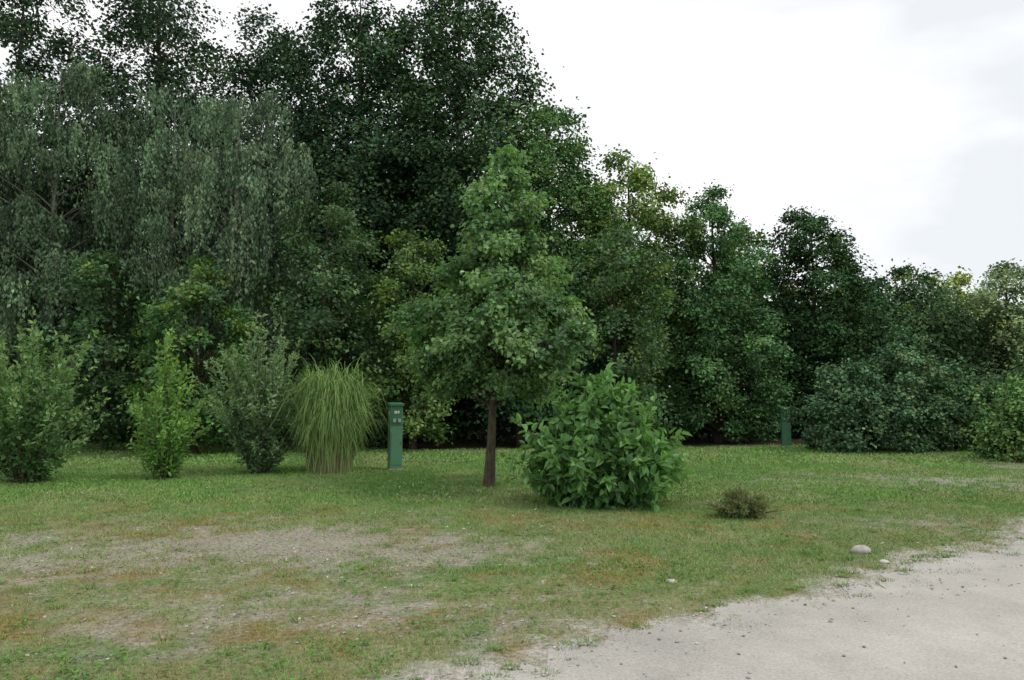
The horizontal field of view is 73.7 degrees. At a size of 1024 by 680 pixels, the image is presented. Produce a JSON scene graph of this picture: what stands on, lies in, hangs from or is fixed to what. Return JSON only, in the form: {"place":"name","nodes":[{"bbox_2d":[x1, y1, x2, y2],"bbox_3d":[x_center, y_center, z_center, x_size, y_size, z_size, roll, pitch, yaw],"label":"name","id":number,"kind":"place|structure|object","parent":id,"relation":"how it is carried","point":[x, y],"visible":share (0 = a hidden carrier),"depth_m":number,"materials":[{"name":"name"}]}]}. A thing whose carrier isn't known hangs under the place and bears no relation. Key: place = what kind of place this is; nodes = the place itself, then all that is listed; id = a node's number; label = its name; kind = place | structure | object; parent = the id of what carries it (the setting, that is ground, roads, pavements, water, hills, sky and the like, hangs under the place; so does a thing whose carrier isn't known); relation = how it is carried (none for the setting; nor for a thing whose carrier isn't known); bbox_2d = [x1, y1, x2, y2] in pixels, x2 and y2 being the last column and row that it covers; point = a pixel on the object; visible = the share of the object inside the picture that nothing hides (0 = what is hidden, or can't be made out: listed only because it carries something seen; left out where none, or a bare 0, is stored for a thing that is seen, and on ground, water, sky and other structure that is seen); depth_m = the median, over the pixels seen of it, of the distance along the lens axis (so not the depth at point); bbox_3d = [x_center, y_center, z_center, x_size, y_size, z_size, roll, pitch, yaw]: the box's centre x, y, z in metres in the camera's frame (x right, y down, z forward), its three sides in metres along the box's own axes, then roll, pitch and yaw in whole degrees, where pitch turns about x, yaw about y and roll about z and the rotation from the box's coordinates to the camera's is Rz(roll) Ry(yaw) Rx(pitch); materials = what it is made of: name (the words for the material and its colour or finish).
{"place":"outdoors","nodes":[
{"label":"outdoors","id":0,"kind":"place"},
{"bbox_2d":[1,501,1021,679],"bbox_3d":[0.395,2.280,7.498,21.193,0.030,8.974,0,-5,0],"label":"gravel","id":1,"kind":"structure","parent":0,"point":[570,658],"depth_m":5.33,"materials":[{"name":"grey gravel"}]},
{"bbox_2d":[0,412,1023,679],"bbox_3d":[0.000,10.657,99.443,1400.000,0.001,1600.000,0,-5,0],"label":"ground","id":2,"kind":"structure","parent":0,"point":[384,608],"depth_m":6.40,"materials":[{"name":"green plant"}]},
{"bbox_2d":[0,109,89,398],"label":"tree","id":3,"kind":"object","parent":2,"relation":"on","point":[21,229],"visible":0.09,"depth_m":27.62,"materials":[{"name":"green plant"}]},
{"bbox_2d":[0,0,108,416],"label":"poplar tree","id":4,"kind":"object","parent":2,"relation":"on","point":[9,22],"visible":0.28,"depth_m":32.83,"materials":[{"name":"green plant"}]},
{"bbox_2d":[0,307,110,483],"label":"upright shrub","id":5,"kind":"object","parent":2,"relation":"on","point":[26,446],"visible":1,"depth_m":13.53,"materials":[{"name":"green plant"}]},
{"bbox_2d":[0,54,163,425],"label":"willow tree","id":6,"kind":"object","parent":2,"relation":"on","point":[81,85],"visible":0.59,"depth_m":25.32,"materials":[{"name":"green plant"}]},
{"bbox_2d":[8,244,202,449],"bbox_3d":[-13.596,0.249,22.909,6.504,6.861,5.847,0,-5,0],"label":"maple tree","id":7,"kind":"object","parent":2,"relation":"on","point":[102,265],"visible":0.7,"depth_m":22.33,"materials":[{"name":"green plant"}]},
{"bbox_2d":[13,0,275,433],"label":"poplar tree","id":8,"kind":"object","parent":2,"relation":"on","point":[141,27],"visible":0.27,"depth_m":32.05,"materials":[{"name":"green plant"}]},
{"bbox_2d":[60,83,268,440],"bbox_3d":[-13.920,-3.286,27.926,8.651,14.813,7.352,0,-5,0],"label":"willow tree","id":9,"kind":"object","parent":2,"relation":"on","point":[163,105],"visible":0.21,"depth_m":26.88,"materials":[{"name":"green plant"}]},
{"bbox_2d":[126,328,212,478],"bbox_3d":[-7.346,1.335,14.555,1.785,3.202,1.660,0,-5,0],"label":"upright shrub","id":10,"kind":"object","parent":2,"relation":"on","point":[167,449],"visible":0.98,"depth_m":14.27,"materials":[{"name":"green plant"}]},
{"bbox_2d":[112,253,270,453],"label":"maple tree","id":11,"kind":"object","parent":2,"relation":"on","point":[204,269],"visible":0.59,"depth_m":20.90,"materials":[{"name":"green plant"}]},
{"bbox_2d":[118,88,335,446],"bbox_3d":[-10.099,-2.890,25.252,7.812,13.544,8.309,0,-5,0],"label":"willow tree","id":12,"kind":"object","parent":2,"relation":"on","point":[245,234],"visible":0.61,"depth_m":23.52,"materials":[{"name":"green plant"}]},
{"bbox_2d":[190,310,303,473],"bbox_3d":[-5.878,1.186,15.636,2.283,3.747,2.311,-5,-7,42],"label":"upright shrub","id":13,"kind":"object","parent":2,"relation":"on","point":[258,451],"visible":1,"depth_m":15.35,"materials":[{"name":"green plant"}]},
{"bbox_2d":[2,129,495,433],"bbox_3d":[-18.479,-3.291,37.462,35.959,17.283,6.489,0,-5,2],"label":"woodland thicket","id":14,"kind":"object","parent":2,"relation":"on","point":[476,415],"visible":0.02,"depth_m":35.92,"materials":[{"name":"green plant"}]},
{"bbox_2d":[138,1,368,372],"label":"poplar tree","id":15,"kind":"object","parent":2,"relation":"on","point":[269,50],"visible":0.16,"depth_m":32.63,"materials":[{"name":"green plant"}]},
{"bbox_2d":[237,173,415,449],"bbox_3d":[-6.390,-0.947,23.406,6.326,9.551,5.634,0,-5,0],"label":"hornbeam tree","id":16,"kind":"object","parent":2,"relation":"on","point":[322,320],"visible":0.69,"depth_m":22.86,"materials":[{"name":"green plant"}]},
{"bbox_2d":[260,351,395,473],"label":"ornamental grass","id":17,"kind":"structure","parent":2,"relation":"on","point":[331,417],"depth_m":15.39,"materials":[{"name":"green plant"}]},
{"bbox_2d":[247,0,477,436],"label":"alder tree","id":18,"kind":"object","parent":2,"relation":"on","point":[325,37],"visible":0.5,"depth_m":30.86,"materials":[{"name":"green plant"}]},
{"bbox_2d":[387,402,403,469],"bbox_3d":[-2.797,2.295,16.352,0.350,1.593,0.306,2,-6,-24],"label":"power pedestal","id":19,"kind":"object","parent":2,"relation":"on","point":[395,432],"visible":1,"depth_m":16.25,"materials":[{"name":"metal"}]},
{"bbox_2d":[391,431,401,464],"bbox_3d":[-2.750,2.566,16.221,0.250,0.790,0.012,2,-6,-24],"label":"door","id":20,"kind":"structure","parent":19,"relation":"in","point":[396,436],"depth_m":16.21,"materials":[{"name":"green paint"}]},
{"bbox_2d":[348,228,458,448],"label":"hornbeam tree","id":21,"kind":"object","parent":2,"relation":"on","point":[415,416],"visible":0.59,"depth_m":23.06,"materials":[{"name":"green plant"}]},
{"bbox_2d":[344,0,569,437],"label":"alder tree","id":22,"kind":"object","parent":2,"relation":"on","point":[451,172],"visible":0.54,"depth_m":30.70,"materials":[{"name":"green plant"}]},
{"bbox_2d":[377,136,601,486],"bbox_3d":[-0.476,-0.626,13.469,4.104,6.901,4.883,0,-5,0],"label":"linden tree","id":23,"kind":"object","parent":2,"relation":"on","point":[477,308],"visible":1,"depth_m":12.59,"materials":[{"name":"green plant"}]},
{"bbox_2d":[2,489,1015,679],"bbox_3d":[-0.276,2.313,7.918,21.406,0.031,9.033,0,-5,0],"label":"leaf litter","id":24,"kind":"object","parent":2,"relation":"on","point":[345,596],"visible":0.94,"depth_m":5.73,"materials":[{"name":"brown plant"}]},
{"bbox_2d":[3,287,1023,443],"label":"undergrowth","id":25,"kind":"object","parent":2,"relation":"on","point":[955,343],"visible":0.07,"depth_m":30.86,"materials":[{"name":"green plant"}]},
{"bbox_2d":[432,199,603,445],"bbox_3d":[0.119,-0.666,25.598,6.772,9.413,6.760,0,-5,0],"label":"hazel tree","id":26,"kind":"object","parent":2,"relation":"on","point":[536,415],"visible":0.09,"depth_m":25.08,"materials":[{"name":"green plant"}]},
{"bbox_2d":[56,269,1012,416],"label":"distant trees","id":27,"kind":"object","parent":2,"relation":"on","point":[821,306],"depth_m":68.89,"materials":[{"name":"green plant"}]},
{"bbox_2d":[471,95,631,424],"bbox_3d":[1.030,-3.182,28.142,6.936,14.658,7.030,3,-6,-34],"label":"ash tree","id":28,"kind":"object","parent":2,"relation":"on","point":[544,155],"visible":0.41,"depth_m":27.38,"materials":[{"name":"green plant"}]},
{"bbox_2d":[499,362,692,512],"bbox_3d":[1.381,1.544,10.848,2.788,2.406,2.644,4,-7,-38],"label":"leaved shrub","id":29,"kind":"object","parent":2,"relation":"on","point":[603,449],"visible":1,"depth_m":10.36,"materials":[{"name":"green plant"}]},
{"bbox_2d":[552,213,686,439],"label":"hornbeam tree","id":30,"kind":"object","parent":2,"relation":"on","point":[639,357],"visible":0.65,"depth_m":24.24,"materials":[{"name":"green plant"}]},
{"bbox_2d":[568,143,710,412],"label":"ash tree","id":31,"kind":"object","parent":2,"relation":"on","point":[638,180],"visible":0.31,"depth_m":28.27,"materials":[{"name":"green plant"}]},
{"bbox_2d":[666,579,676,583],"bbox_3d":[1.421,2.146,6.083,0.098,0.033,0.083,0,-5,0],"label":"stone","id":32,"kind":"object","parent":2,"relation":"on","point":[671,581],"visible":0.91,"depth_m":6.05,"materials":[{"name":"grey stone"}]},
{"bbox_2d":[644,179,806,443],"bbox_3d":[8.213,-1.229,27.740,6.468,10.877,6.235,-4,-6,36],"label":"hornbeam tree","id":33,"kind":"object","parent":2,"relation":"on","point":[715,307],"visible":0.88,"depth_m":26.61,"materials":[{"name":"green plant"}]},
{"bbox_2d":[701,486,785,518],"bbox_3d":[3.186,2.256,9.492,1.033,0.450,0.843,3,-6,-28],"label":"juniper shrub","id":34,"kind":"object","parent":2,"relation":"on","point":[736,502],"visible":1,"depth_m":9.45,"materials":[{"name":"green plant"}]},
{"bbox_2d":[697,224,789,393],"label":"ash tree","id":35,"kind":"object","parent":2,"relation":"on","point":[755,240],"visible":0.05,"depth_m":37.38,"materials":[{"name":"green plant"}]},
{"bbox_2d":[779,407,790,446],"bbox_3d":[9.949,3.145,24.809,0.350,1.433,0.306,-1,-5,8],"label":"power pedestal","id":36,"kind":"object","parent":2,"relation":"on","point":[785,434],"visible":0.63,"depth_m":24.69,"materials":[{"name":"metal"}]},
{"bbox_2d":[783,423,790,442],"bbox_3d":[9.933,3.375,24.673,0.250,0.710,0.012,-1,-5,8],"label":"door","id":37,"kind":"structure","parent":36,"relation":"in","point":[786,433],"depth_m":24.67,"materials":[{"name":"green paint"}]},
{"bbox_2d":[751,205,904,425],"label":"ash tree","id":38,"kind":"object","parent":2,"relation":"on","point":[849,288],"visible":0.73,"depth_m":31.26,"materials":[{"name":"green plant"}]},
{"bbox_2d":[774,358,932,454],"bbox_3d":[11.239,2.160,22.675,4.452,3.186,3.950,0,-5,0],"label":"dogwood shrub","id":39,"kind":"object","parent":2,"relation":"on","point":[835,423],"visible":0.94,"depth_m":21.94,"materials":[{"name":"green plant"}]},
{"bbox_2d":[851,545,870,553],"bbox_3d":[3.720,2.229,7.277,0.199,0.090,0.145,0,-5,0],"label":"stone","id":40,"kind":"object","parent":2,"relation":"on","point":[860,549],"visible":0.9,"depth_m":7.23,"materials":[{"name":"grey stone"}]},
{"bbox_2d":[816,254,935,383],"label":"oak tree","id":41,"kind":"object","parent":2,"relation":"on","point":[879,282],"visible":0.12,"depth_m":35.05,"materials":[{"name":"green plant"}]},
{"bbox_2d":[879,559,889,563],"bbox_3d":[3.720,2.212,6.824,0.092,0.036,0.088,-4,-7,37],"label":"stone","id":42,"kind":"object","parent":2,"relation":"on","point":[883,561],"visible":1,"depth_m":6.80,"materials":[{"name":"grey stone"}]},
{"bbox_2d":[854,323,968,452],"bbox_3d":[13.141,1.580,22.959,3.454,4.371,3.949,-3,-6,30],"label":"dogwood shrub","id":43,"kind":"object","parent":2,"relation":"on","point":[909,378],"visible":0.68,"depth_m":22.16,"materials":[{"name":"green plant"}]},
{"bbox_2d":[857,258,998,401],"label":"oak tree","id":44,"kind":"object","parent":2,"relation":"on","point":[943,307],"visible":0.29,"depth_m":38.38,"materials":[{"name":"green plant"}]},
{"bbox_2d":[903,353,1007,450],"bbox_3d":[15.104,2.167,23.566,3.934,3.365,4.051,0,-5,0],"label":"dogwood shrub","id":45,"kind":"object","parent":2,"relation":"on","point":[969,411],"visible":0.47,"depth_m":22.76,"materials":[{"name":"green plant"}]},
{"bbox_2d":[910,266,1019,359],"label":"robinia tree","id":46,"kind":"object","parent":2,"relation":"on","point":[960,281],"visible":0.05,"depth_m":49.85,"materials":[{"name":"green plant"}]},
{"bbox_2d":[919,257,1023,396],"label":"willow tree","id":47,"kind":"object","parent":2,"relation":"on","point":[1009,312],"visible":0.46,"depth_m":38.15,"materials":[{"name":"green plant"}]},
{"bbox_2d":[964,372,1023,461],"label":"dogwood shrub","id":48,"kind":"object","parent":2,"relation":"on","point":[999,431],"visible":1,"depth_m":18.66,"materials":[{"name":"green plant"}]},
{"bbox_2d":[966,352,1023,425],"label":"dogwood shrub","id":49,"kind":"object","parent":2,"relation":"on","point":[1017,369],"visible":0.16,"depth_m":26.11,"materials":[{"name":"green plant"}]},
{"bbox_2d":[0,0,1023,318],"label":"sky","id":50,"kind":"structure","parent":0,"point":[900,121],"materials":[{"name":"white"}]},
{"bbox_2d":[476,530,1023,679],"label":"sandy road","id":51,"kind":"structure","parent":0,"point":[792,649],"depth_m":4.61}
]}

